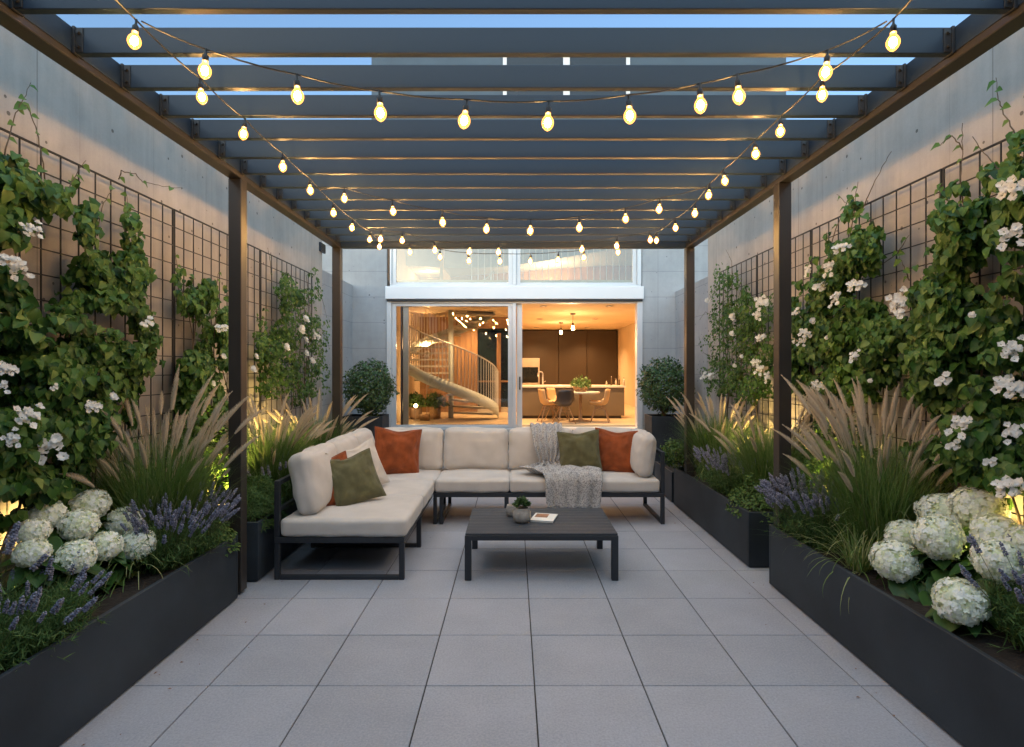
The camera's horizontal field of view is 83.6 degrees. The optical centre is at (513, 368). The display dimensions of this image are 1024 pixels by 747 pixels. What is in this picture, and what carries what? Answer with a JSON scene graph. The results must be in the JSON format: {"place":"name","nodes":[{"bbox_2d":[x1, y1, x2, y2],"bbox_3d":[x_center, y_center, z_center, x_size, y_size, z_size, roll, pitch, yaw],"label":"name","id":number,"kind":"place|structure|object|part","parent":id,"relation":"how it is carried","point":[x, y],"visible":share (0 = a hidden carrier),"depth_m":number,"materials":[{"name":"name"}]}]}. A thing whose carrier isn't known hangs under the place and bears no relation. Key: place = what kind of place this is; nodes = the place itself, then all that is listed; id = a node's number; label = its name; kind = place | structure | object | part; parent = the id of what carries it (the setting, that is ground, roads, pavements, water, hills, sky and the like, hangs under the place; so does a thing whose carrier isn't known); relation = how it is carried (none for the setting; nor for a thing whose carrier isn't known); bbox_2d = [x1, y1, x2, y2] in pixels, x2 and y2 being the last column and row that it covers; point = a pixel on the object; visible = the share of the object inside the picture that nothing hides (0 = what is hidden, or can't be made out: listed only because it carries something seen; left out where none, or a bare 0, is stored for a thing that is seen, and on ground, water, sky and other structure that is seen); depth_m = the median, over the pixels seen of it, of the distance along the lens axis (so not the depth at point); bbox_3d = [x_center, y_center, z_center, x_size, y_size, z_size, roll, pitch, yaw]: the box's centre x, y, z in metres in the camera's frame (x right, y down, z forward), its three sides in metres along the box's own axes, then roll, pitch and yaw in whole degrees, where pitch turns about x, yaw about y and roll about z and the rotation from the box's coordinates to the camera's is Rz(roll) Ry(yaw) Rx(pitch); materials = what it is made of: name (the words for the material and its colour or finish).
{"place":"outdoors","nodes":[
{"label":"outdoors","id":0,"kind":"place"},
{"bbox_2d":[420,414,429,420],"bbox_3d":[-1.786,0.980,11.550,0.180,0.134,0.136,0,0,0],"label":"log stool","id":1,"kind":"object","parent":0,"point":[424,417],"visible":1,"depth_m":11.49,"materials":[{"name":"brown wood"}]},
{"bbox_2d":[409,270,498,417],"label":"spiral staircase","id":2,"kind":"structure","parent":0,"point":[448,385],"depth_m":11.70,"materials":[{"name":"beige metal"}]},
{"bbox_2d":[58,497,963,746],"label":"paving","id":3,"kind":"structure","parent":0,"point":[479,690],"depth_m":3.44,"materials":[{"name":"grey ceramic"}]},
{"bbox_2d":[0,535,237,746],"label":"planter","id":4,"kind":"object","parent":3,"relation":"on","point":[47,699],"visible":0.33,"depth_m":3.01,"materials":[{"name":"metal"}]},
{"bbox_2d":[0,521,49,620],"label":"lavender","id":5,"kind":"object","parent":4,"relation":"on","point":[11,543],"visible":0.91,"depth_m":2.82,"materials":[{"name":"purple plant"}]},
{"bbox_2d":[11,528,100,596],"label":"herb","id":6,"kind":"object","parent":4,"relation":"in","point":[31,585],"visible":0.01,"depth_m":3.15,"materials":[{"name":"green plant"}]},
{"bbox_2d":[0,549,112,671],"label":"lavender","id":7,"kind":"object","parent":4,"relation":"in","point":[29,629],"visible":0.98,"depth_m":2.64,"materials":[{"name":"purple plant"}]},
{"bbox_2d":[1,489,156,598],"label":"hydrangea","id":8,"kind":"object","parent":4,"relation":"in","point":[58,531],"visible":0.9,"depth_m":3.26,"materials":[{"name":"white plant"}]},
{"bbox_2d":[0,82,178,560],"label":"climbing plant","id":9,"kind":"object","parent":4,"relation":"in","point":[43,381],"visible":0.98,"depth_m":3.35,"materials":[{"name":"green plant"}]},
{"bbox_2d":[98,509,188,596],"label":"grass tuft","id":10,"kind":"object","parent":4,"relation":"in","point":[128,573],"visible":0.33,"depth_m":3.52,"materials":[{"name":"plant"}]},
{"bbox_2d":[59,364,268,546],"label":"fountain grass","id":11,"kind":"object","parent":4,"relation":"in","point":[156,484],"depth_m":4.00,"materials":[{"name":"green plant"}]},
{"bbox_2d":[120,481,240,580],"bbox_3d":[-2.273,1.157,3.907,0.880,0.676,0.910,0,0,39],"label":"lavender","id":12,"kind":"object","parent":4,"relation":"in","point":[198,543],"visible":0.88,"depth_m":3.73,"materials":[{"name":"purple plant"}]},
{"bbox_2d":[209,520,240,556],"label":"herb","id":13,"kind":"object","parent":4,"relation":"in","point":[230,530],"visible":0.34,"depth_m":4.24,"materials":[{"name":"green plant"}]},
{"bbox_2d":[219,497,302,580],"bbox_3d":[-2.475,1.505,6.445,0.770,0.490,3.510,0,0,0],"label":"planter","id":14,"kind":"object","parent":3,"relation":"on","point":[260,554],"visible":0.06,"depth_m":4.79,"materials":[{"name":"metal"}]},
{"bbox_2d":[164,393,227,507],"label":"filler plant","id":15,"kind":"object","parent":14,"relation":"in","point":[204,417],"visible":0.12,"depth_m":5.04,"materials":[{"name":"green plant"}]},
{"bbox_2d":[170,253,227,507],"bbox_3d":[-2.729,0.172,5.176,0.337,2.285,1.337,0,0,0],"label":"climbing plant","id":16,"kind":"object","parent":14,"relation":"in","point":[199,363],"visible":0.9,"depth_m":5.04,"materials":[{"name":"green plant"}]},
{"bbox_2d":[226,473,288,531],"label":"herb","id":17,"kind":"object","parent":14,"relation":"in","point":[263,501],"visible":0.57,"depth_m":4.88,"materials":[{"name":"green plant"}]},
{"bbox_2d":[202,393,336,499],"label":"fountain grass","id":18,"kind":"object","parent":14,"relation":"in","point":[270,452],"depth_m":5.55,"materials":[{"name":"green plant"}]},
{"bbox_2d":[247,447,301,504],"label":"lavender","id":19,"kind":"object","parent":14,"relation":"in","point":[286,492],"visible":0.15,"depth_m":5.47,"materials":[{"name":"purple plant"}]},
{"bbox_2d":[250,251,330,436],"bbox_3d":[-2.707,-0.080,7.250,0.352,2.790,3.184,0,0,0],"label":"climbing plant","id":20,"kind":"object","parent":14,"relation":"in","point":[284,335],"visible":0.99,"depth_m":6.96,"materials":[{"name":"green plant"}]},
{"bbox_2d":[258,389,378,448],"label":"fountain grass","id":21,"kind":"object","parent":14,"relation":"in","point":[325,438],"depth_m":6.77,"materials":[{"name":"plant"}]},
{"bbox_2d":[343,414,388,439],"bbox_3d":[-2.376,1.252,9.250,0.632,0.997,0.500,0,0,0],"label":"planter","id":22,"kind":"object","parent":3,"relation":"on","point":[382,420],"visible":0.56,"depth_m":9.00,"materials":[{"name":"metal"}]},
{"bbox_2d":[343,357,399,415],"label":"round shrub","id":23,"kind":"object","parent":22,"relation":"on","point":[375,393],"visible":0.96,"depth_m":9.06,"materials":[{"name":"green plant"}]},
{"bbox_2d":[274,427,664,579],"bbox_3d":[-0.140,1.223,6.024,3.682,1.054,2.614,0,0,0],"label":"corner sofa","id":24,"kind":"object","parent":3,"relation":"on","point":[476,461],"visible":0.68,"depth_m":6.41,"materials":[{"name":"fabric"}]},
{"bbox_2d":[326,451,346,505],"bbox_3d":[-1.674,1.030,5.199,0.469,0.469,0.132,-16,-16,-29],"label":"throw pillow","id":25,"kind":"object","parent":24,"relation":"on","point":[342,455],"visible":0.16,"depth_m":5.29,"materials":[{"name":"orange fabric"}]},
{"bbox_2d":[330,448,385,505],"bbox_3d":[-1.468,1.014,5.288,0.489,0.489,0.161,-12,-19,-39],"label":"throw pillow","id":26,"kind":"object","parent":24,"relation":"on","point":[355,479],"visible":0.91,"depth_m":5.23,"materials":[{"name":"green fabric"}]},
{"bbox_2d":[345,437,389,483],"bbox_3d":[-1.542,1.008,5.830,0.176,0.509,0.509,-26,-4,39],"label":"throw pillow","id":27,"kind":"object","parent":24,"relation":"on","point":[379,468],"visible":0.34,"depth_m":5.91,"materials":[{"name":"beige fabric"}]},
{"bbox_2d":[375,426,421,473],"bbox_3d":[-1.367,0.979,6.740,0.569,0.569,0.191,6,-12,-22],"label":"throw pillow","id":28,"kind":"object","parent":24,"relation":"on","point":[398,452],"visible":0.79,"depth_m":6.68,"materials":[{"name":"orange fabric"}]},
{"bbox_2d":[519,422,602,507],"bbox_3d":[0.528,1.121,6.849,0.944,0.902,1.069,0,0,0],"label":"throw blanket","id":29,"kind":"object","parent":24,"relation":"on","point":[570,486],"visible":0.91,"depth_m":6.38,"materials":[{"name":"beige fabric"}]},
{"bbox_2d":[557,429,602,471],"bbox_3d":[0.783,0.982,6.798,0.509,0.509,0.175,-4,-18,4],"label":"throw pillow","id":30,"kind":"object","parent":24,"relation":"on","point":[580,449],"visible":0.8,"depth_m":6.75,"materials":[{"name":"green fabric"}]},
{"bbox_2d":[595,427,637,472],"bbox_3d":[1.223,0.985,6.856,0.529,0.529,0.176,3,-13,14],"label":"throw pillow","id":31,"kind":"object","parent":24,"relation":"on","point":[615,449],"visible":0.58,"depth_m":6.80,"materials":[{"name":"orange fabric"}]},
{"bbox_2d":[0,0,1023,592],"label":"pergola","id":32,"kind":"object","parent":3,"relation":"on","point":[514,176],"visible":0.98,"depth_m":3.60,"materials":[{"name":"brown metal"}]},
{"bbox_2d":[115,0,377,242],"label":"string light","id":33,"kind":"object","parent":32,"relation":"hanging from","point":[134,39],"visible":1,"depth_m":2.89,"materials":[{"name":"yellow glass"}]},
{"bbox_2d":[319,186,705,234],"bbox_3d":[-0.009,-1.265,4.599,3.109,0.395,0.062,0,0,0],"label":"string light","id":34,"kind":"object","parent":32,"relation":"hanging from","point":[486,221],"visible":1,"depth_m":4.60,"materials":[{"name":"yellow glass"}]},
{"bbox_2d":[363,227,661,255],"bbox_3d":[-0.009,-1.312,5.900,3.110,0.302,0.062,0,0,0],"label":"string light","id":35,"kind":"object","parent":32,"relation":"hanging from","point":[498,246],"visible":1,"depth_m":5.90,"materials":[{"name":"yellow glass"}]},
{"bbox_2d":[376,240,648,263],"bbox_3d":[-0.009,-1.337,6.552,3.110,0.296,0.057,0,0,0],"label":"string light","id":36,"kind":"object","parent":32,"relation":"hanging from","point":[468,256],"visible":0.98,"depth_m":6.55,"materials":[{"name":"yellow glass"}]},
{"bbox_2d":[141,21,886,130],"bbox_3d":[0.004,-1.228,2.398,3.136,0.470,0.059,0,0,0],"label":"string light","id":37,"kind":"object","parent":32,"relation":"hanging from","point":[380,112],"visible":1,"depth_m":2.40,"materials":[{"name":"yellow glass"}]},
{"bbox_2d":[646,0,911,243],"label":"string light","id":38,"kind":"object","parent":32,"relation":"hanging from","point":[893,40],"visible":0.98,"depth_m":3.18,"materials":[{"name":"yellow glass"}]},
{"bbox_2d":[441,428,633,468],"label":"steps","id":39,"kind":"structure","parent":3,"relation":"on","point":[507,429],"depth_m":10.23,"materials":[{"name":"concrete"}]},
{"bbox_2d":[465,508,617,580],"bbox_3d":[0.233,1.554,5.160,1.267,0.387,0.882,0,0,0],"label":"coffee table","id":40,"kind":"object","parent":3,"relation":"on","point":[567,524],"visible":0.96,"depth_m":4.87,"materials":[{"name":"metal"}]},
{"bbox_2d":[506,503,514,516],"bbox_3d":[-0.017,1.307,5.287,0.110,0.104,0.110,0,0,0],"label":"candle","id":41,"kind":"object","parent":40,"relation":"on","point":[510,508],"visible":0.63,"depth_m":5.25,"materials":[{"name":"white wax"}]},
{"bbox_2d":[512,495,531,523],"bbox_3d":[0.073,1.243,5.077,0.169,0.232,0.171,0,0,35],"label":"plant pot","id":42,"kind":"object","parent":40,"relation":"on","point":[521,514],"visible":1,"depth_m":5.03,"materials":[{"name":"grey ceramic"}]},
{"bbox_2d":[530,513,557,522],"bbox_3d":[0.278,1.349,5.176,0.208,0.020,0.258,0,0,14],"label":"book","id":43,"kind":"object","parent":40,"relation":"on","point":[544,517],"visible":1,"depth_m":5.15,"materials":[{"name":"paper"}]},
{"bbox_2d":[645,414,683,475],"bbox_3d":[2.497,1.252,9.250,0.646,0.997,0.500,0,0,0],"label":"planter","id":44,"kind":"object","parent":3,"relation":"on","point":[656,425],"visible":0.45,"depth_m":9.00,"materials":[{"name":"metal"}]},
{"bbox_2d":[635,355,695,415],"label":"round shrub","id":45,"kind":"object","parent":44,"relation":"on","point":[656,393],"visible":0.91,"depth_m":9.07,"materials":[{"name":"green plant"}]},
{"bbox_2d":[655,461,695,502],"bbox_3d":[2.470,1.550,7.900,0.820,0.400,0.900,0,0,0],"label":"planter","id":46,"kind":"object","parent":3,"relation":"on","point":[669,483],"visible":0.29,"depth_m":7.66,"materials":[{"name":"metal"}]},
{"bbox_2d":[659,437,684,469],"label":"round shrub","id":47,"kind":"object","parent":46,"relation":"on","point":[670,447],"visible":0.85,"depth_m":7.12,"materials":[{"name":"green plant"}]},
{"bbox_2d":[674,467,773,566],"bbox_3d":[2.470,1.505,6.190,0.820,0.490,2.340,0,0,0],"label":"planter","id":48,"kind":"object","parent":3,"relation":"on","point":[744,539],"visible":0.32,"depth_m":5.57,"materials":[{"name":"metal"}]},
{"bbox_2d":[667,392,773,478],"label":"fountain grass","id":49,"kind":"object","parent":48,"relation":"in","point":[701,435],"depth_m":6.69,"materials":[{"name":"green plant"}]},
{"bbox_2d":[693,441,767,499],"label":"lavender","id":50,"kind":"object","parent":48,"relation":"in","point":[717,473],"visible":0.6,"depth_m":5.96,"materials":[{"name":"purple plant"}]},
{"bbox_2d":[697,254,773,434],"bbox_3d":[2.703,-0.138,7.287,0.359,2.904,2.993,0,0,0],"label":"climbing plant","id":51,"kind":"object","parent":48,"relation":"in","point":[751,351],"visible":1,"depth_m":6.87,"materials":[{"name":"green plant"}]},
{"bbox_2d":[725,472,773,521],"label":"herb","id":52,"kind":"object","parent":48,"relation":"in","point":[744,486],"visible":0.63,"depth_m":5.26,"materials":[{"name":"green plant"}]},
{"bbox_2d":[726,475,773,508],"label":"herb","id":53,"kind":"object","parent":48,"relation":"in","point":[741,491],"visible":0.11,"depth_m":5.60,"materials":[{"name":"green plant"}]},
{"bbox_2d":[689,404,814,505],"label":"fountain grass","id":54,"kind":"object","parent":48,"relation":"in","point":[759,450],"depth_m":5.47,"materials":[{"name":"green plant"}]},
{"bbox_2d":[761,151,908,460],"bbox_3d":[2.695,-0.144,5.103,0.387,2.918,2.693,0,0,0],"label":"climbing plant","id":55,"kind":"object","parent":48,"relation":"in","point":[825,338],"visible":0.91,"depth_m":4.60,"materials":[{"name":"green plant"}]},
{"bbox_2d":[769,524,1023,746],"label":"planter","id":56,"kind":"object","parent":3,"relation":"on","point":[964,688],"visible":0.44,"depth_m":2.97,"materials":[{"name":"metal"}]},
{"bbox_2d":[754,466,866,553],"bbox_3d":[2.257,1.064,4.313,0.848,0.589,1.020,0,0,-23],"label":"lavender","id":57,"kind":"object","parent":56,"relation":"in","point":[800,503],"visible":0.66,"depth_m":4.18,"materials":[{"name":"purple plant"}]},
{"bbox_2d":[791,399,881,499],"bbox_3d":[2.666,0.819,4.710,0.503,1.162,1.484,0,0,0],"label":"filler plant","id":58,"kind":"object","parent":56,"relation":"in","point":[815,429],"visible":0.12,"depth_m":4.83,"materials":[{"name":"green plant"}]},
{"bbox_2d":[779,511,911,610],"bbox_3d":[2.224,1.233,3.746,0.875,0.638,0.943,0,0,0],"label":"grass tuft","id":59,"kind":"object","parent":56,"relation":"in","point":[862,563],"visible":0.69,"depth_m":3.71,"materials":[{"name":"green plant"}]},
{"bbox_2d":[764,375,969,562],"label":"fountain grass","id":60,"kind":"object","parent":56,"relation":"in","point":[871,507],"depth_m":3.83,"materials":[{"name":"green plant"}]},
{"bbox_2d":[868,485,1023,637],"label":"hydrangea","id":61,"kind":"object","parent":56,"relation":"in","point":[937,535],"visible":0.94,"depth_m":3.19,"materials":[{"name":"white plant"}]},
{"bbox_2d":[930,550,971,569],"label":"herb","id":62,"kind":"object","parent":56,"relation":"in","point":[967,552],"visible":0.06,"depth_m":3.38,"materials":[{"name":"green plant"}]},
{"bbox_2d":[892,79,1023,569],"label":"climbing plant","id":63,"kind":"object","parent":56,"relation":"in","point":[954,339],"visible":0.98,"depth_m":3.33,"materials":[{"name":"green plant"}]},
{"bbox_2d":[959,534,1023,652],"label":"lavender","id":64,"kind":"object","parent":56,"relation":"in","point":[1012,612],"visible":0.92,"depth_m":2.69,"materials":[{"name":"purple plant"}]},
{"bbox_2d":[56,14,970,118],"label":"sky","id":65,"kind":"structure","parent":0,"point":[77,20],"materials":[{"name":"blue"}]},
{"bbox_2d":[522,385,625,417],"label":"kitchen island","id":66,"kind":"structure","parent":0,"point":[532,405],"depth_m":12.02,"materials":[{"name":"brown wood"}]},
{"bbox_2d":[537,371,544,384],"bbox_3d":[0.612,0.207,12.400,0.180,0.305,0.070,0,0,0],"label":"kitchen tap","id":67,"kind":"object","parent":66,"relation":"on","point":[543,381],"visible":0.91,"depth_m":12.39,"materials":[{"name":"metal"}]},
{"label":"ground","id":68,"kind":"structure","parent":0,"visible":0},
{"bbox_2d":[0,25,351,591],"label":"garden wall","id":69,"kind":"structure","parent":68,"relation":"on","point":[80,121],"depth_m":4.70,"materials":[{"name":"concrete"}]},
{"bbox_2d":[0,127,173,590],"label":"trellis","id":70,"kind":"object","parent":69,"relation":"attached to","point":[20,138],"visible":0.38,"depth_m":4.12,"materials":[{"name":"black metal"}]},
{"bbox_2d":[174,209,260,497],"bbox_3d":[-2.907,-0.050,5.670,0.096,2.600,1.648,0,0,0],"label":"trellis","id":71,"kind":"object","parent":69,"relation":"attached to","point":[211,275],"visible":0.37,"depth_m":5.44,"materials":[{"name":"black metal"}]},
{"bbox_2d":[261,250,311,436],"bbox_3d":[-2.907,-0.050,7.335,0.096,2.600,1.658,0,0,0],"label":"trellis","id":72,"kind":"object","parent":69,"relation":"attached to","point":[300,349],"visible":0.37,"depth_m":6.95,"materials":[{"name":"black metal"}]},
{"bbox_2d":[319,242,325,253],"bbox_3d":[-2.931,-1.852,8.806,0.038,0.137,0.227,0,0,0],"label":"wall vent","id":73,"kind":"object","parent":69,"relation":"attached to","point":[322,247],"depth_m":8.76,"materials":[{"name":"metal"}]},
{"bbox_2d":[322,57,785,429],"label":"house","id":74,"kind":"structure","parent":68,"relation":"on","point":[392,289],"depth_m":10.52,"materials":[{"name":"paint"}]},
{"bbox_2d":[409,391,427,419],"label":"potted plant","id":75,"kind":"object","parent":74,"relation":"on","point":[417,398],"visible":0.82,"depth_m":11.80,"materials":[{"name":"green plant"}]},
{"bbox_2d":[425,351,429,413],"bbox_3d":[-1.950,0.325,12.900,0.240,1.450,0.240,0,0,0],"label":"floor lamp","id":76,"kind":"object","parent":74,"relation":"on","point":[426,355],"visible":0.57,"depth_m":12.89,"materials":[{"name":"metal"}]},
{"bbox_2d":[421,391,449,418],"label":"potted plant","id":77,"kind":"object","parent":74,"relation":"on","point":[434,401],"visible":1,"depth_m":11.80,"materials":[{"name":"green plant"}]},
{"bbox_2d":[392,303,511,426],"bbox_3d":[-1.125,-0.058,10.545,2.204,2.275,0.050,0,0,0],"label":"sliding door","id":78,"kind":"structure","parent":74,"relation":"in","point":[394,305],"depth_m":10.52,"materials":[{"name":"clear glass"}]},
{"bbox_2d":[392,249,511,284],"bbox_3d":[-1.122,-2.240,10.555,2.211,1.401,0.050,0,0,0],"label":"window","id":79,"kind":"structure","parent":74,"relation":"in","point":[394,251],"depth_m":10.53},
{"bbox_2d":[403,304,521,426],"bbox_3d":[-0.938,-0.058,10.615,2.202,2.275,0.050,0,0,0],"label":"sliding door","id":80,"kind":"structure","parent":74,"relation":"in","point":[519,306],"depth_m":10.59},
{"bbox_2d":[472,328,507,411],"bbox_3d":[-0.510,0.040,13.820,0.980,2.020,0.160,0,0,0],"label":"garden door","id":81,"kind":"structure","parent":74,"relation":"in","point":[491,344],"depth_m":13.86,"materials":[{"name":"wood"}]},
{"bbox_2d":[390,249,640,285],"bbox_3d":[0.041,-2.224,10.575,4.608,1.452,0.170,0,0,0],"label":"window frame","id":82,"kind":"structure","parent":74,"relation":"in","point":[513,250],"depth_m":10.49,"materials":[{"name":"white metal"}]},
{"bbox_2d":[522,358,539,384],"bbox_3d":[0.511,0.362,18.003,0.626,1.377,0.275,0,0,0],"label":"wall oven","id":83,"kind":"object","parent":74,"relation":"on","point":[530,368],"depth_m":17.92,"materials":[{"name":"metal"}]},
{"bbox_2d":[522,367,537,382],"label":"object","id":84,"kind":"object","parent":83,"relation":"in","point":[529,374],"depth_m":17.92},
{"bbox_2d":[537,389,557,422],"bbox_3d":[0.684,0.727,11.349,0.402,0.653,0.374,0,0,-10],"label":"dining chair","id":85,"kind":"object","parent":74,"relation":"on","point":[542,398],"visible":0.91,"depth_m":11.23,"materials":[{"name":"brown wood"}]},
{"bbox_2d":[471,249,625,279],"bbox_3d":[0.850,-2.150,11.607,3.500,0.960,0.035,0,0,0],"label":"gallery railing","id":86,"kind":"object","parent":74,"relation":"on","point":[561,265],"visible":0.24,"depth_m":11.60,"materials":[{"name":"white metal"}]},
{"bbox_2d":[544,388,567,420],"bbox_3d":[0.877,0.727,11.722,0.402,0.653,0.374,0,0,30],"label":"dining chair","id":87,"kind":"object","parent":74,"relation":"on","point":[551,393],"visible":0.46,"depth_m":11.84,"materials":[{"name":"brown wood"}]},
{"bbox_2d":[552,390,575,423],"bbox_3d":[0.971,0.727,10.977,0.374,0.653,0.402,0,0,-12],"label":"dining chair","id":88,"kind":"object","parent":74,"relation":"on","point":[564,398],"visible":0.98,"depth_m":10.84,"materials":[{"name":"black plastic"}]},
{"bbox_2d":[503,57,629,94],"bbox_3d":[0.970,-5.310,10.476,2.320,1.120,0.052,0,0,0],"label":"window","id":89,"kind":"structure","parent":74,"relation":"in","point":[506,60],"depth_m":10.48,"materials":[{"name":"white metal"}]},
{"bbox_2d":[522,330,616,384],"bbox_3d":[1.710,-0.080,18.315,3.180,2.260,0.330,0,0,0],"label":"kitchen cabinet","id":90,"kind":"object","parent":74,"relation":"on","point":[566,357],"visible":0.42,"depth_m":18.15,"materials":[{"name":"brown wood"}]},
{"bbox_3d":[0.775,-0.120,18.300,1.298,2.180,0.300,0,0,0],"label":"door","id":91,"kind":"part","parent":90,"relation":"part of","materials":[{"name":"brown wood"}]},
{"bbox_3d":[1.880,-0.120,18.300,0.888,2.180,0.300,0,0,0],"label":"door","id":92,"kind":"part","parent":90,"relation":"part of","materials":[{"name":"brown wood"}]},
{"bbox_3d":[2.815,-0.120,18.300,0.958,2.180,0.300,0,0,0],"label":"door","id":93,"kind":"part","parent":90,"relation":"part of","materials":[{"name":"brown wood"}]},
{"bbox_2d":[516,249,636,284],"bbox_3d":[1.162,-2.240,10.575,2.214,1.401,0.050,0,0,0],"label":"window","id":94,"kind":"structure","parent":74,"relation":"in","point":[634,251],"depth_m":10.55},
{"bbox_2d":[570,391,599,421],"bbox_3d":[1.330,0.753,11.350,0.770,0.593,0.770,0,0,0],"label":"dining table","id":95,"kind":"object","parent":74,"relation":"on","point":[580,419],"visible":0.77,"depth_m":11.31,"materials":[{"name":"white wood"}]},
{"bbox_2d":[570,375,591,391],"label":"potted plant","id":96,"kind":"object","parent":95,"relation":"on","point":[578,385],"visible":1,"depth_m":11.26,"materials":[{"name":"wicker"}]},
{"bbox_2d":[589,389,610,422],"bbox_3d":[1.705,0.727,11.249,0.402,0.653,0.374,0,0,12],"label":"dining chair","id":97,"kind":"object","parent":74,"relation":"on","point":[603,402],"visible":1,"depth_m":11.12,"materials":[{"name":"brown wood"}]},
{"bbox_2d":[675,27,1023,523],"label":"garden wall","id":98,"kind":"structure","parent":68,"relation":"on","point":[910,135],"depth_m":4.54,"materials":[{"name":"concrete"}]},
{"bbox_2d":[719,255,756,431],"bbox_3d":[2.927,-0.050,7.420,0.096,2.600,1.228,0,0,0],"label":"trellis","id":99,"kind":"object","parent":98,"relation":"attached to","point":[740,323],"visible":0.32,"depth_m":7.26,"materials":[{"name":"black metal"}]},
{"bbox_2d":[757,230,810,437],"bbox_3d":[2.927,-0.050,6.180,0.096,2.600,1.228,0,0,0],"label":"trellis","id":100,"kind":"object","parent":98,"relation":"attached to","point":[795,404],"visible":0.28,"depth_m":6.39,"materials":[{"name":"black metal"}]},
{"bbox_2d":[811,168,950,494],"bbox_3d":[2.927,-0.050,4.710,0.096,2.600,1.688,0,0,0],"label":"trellis","id":101,"kind":"object","parent":98,"relation":"attached to","point":[896,230],"visible":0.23,"depth_m":4.36,"materials":[{"name":"black metal"}]},
{"bbox_2d":[942,138,1023,524],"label":"trellis","id":102,"kind":"object","parent":98,"relation":"attached to","point":[965,158],"visible":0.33,"depth_m":3.55,"materials":[{"name":"black metal"}]}
]}

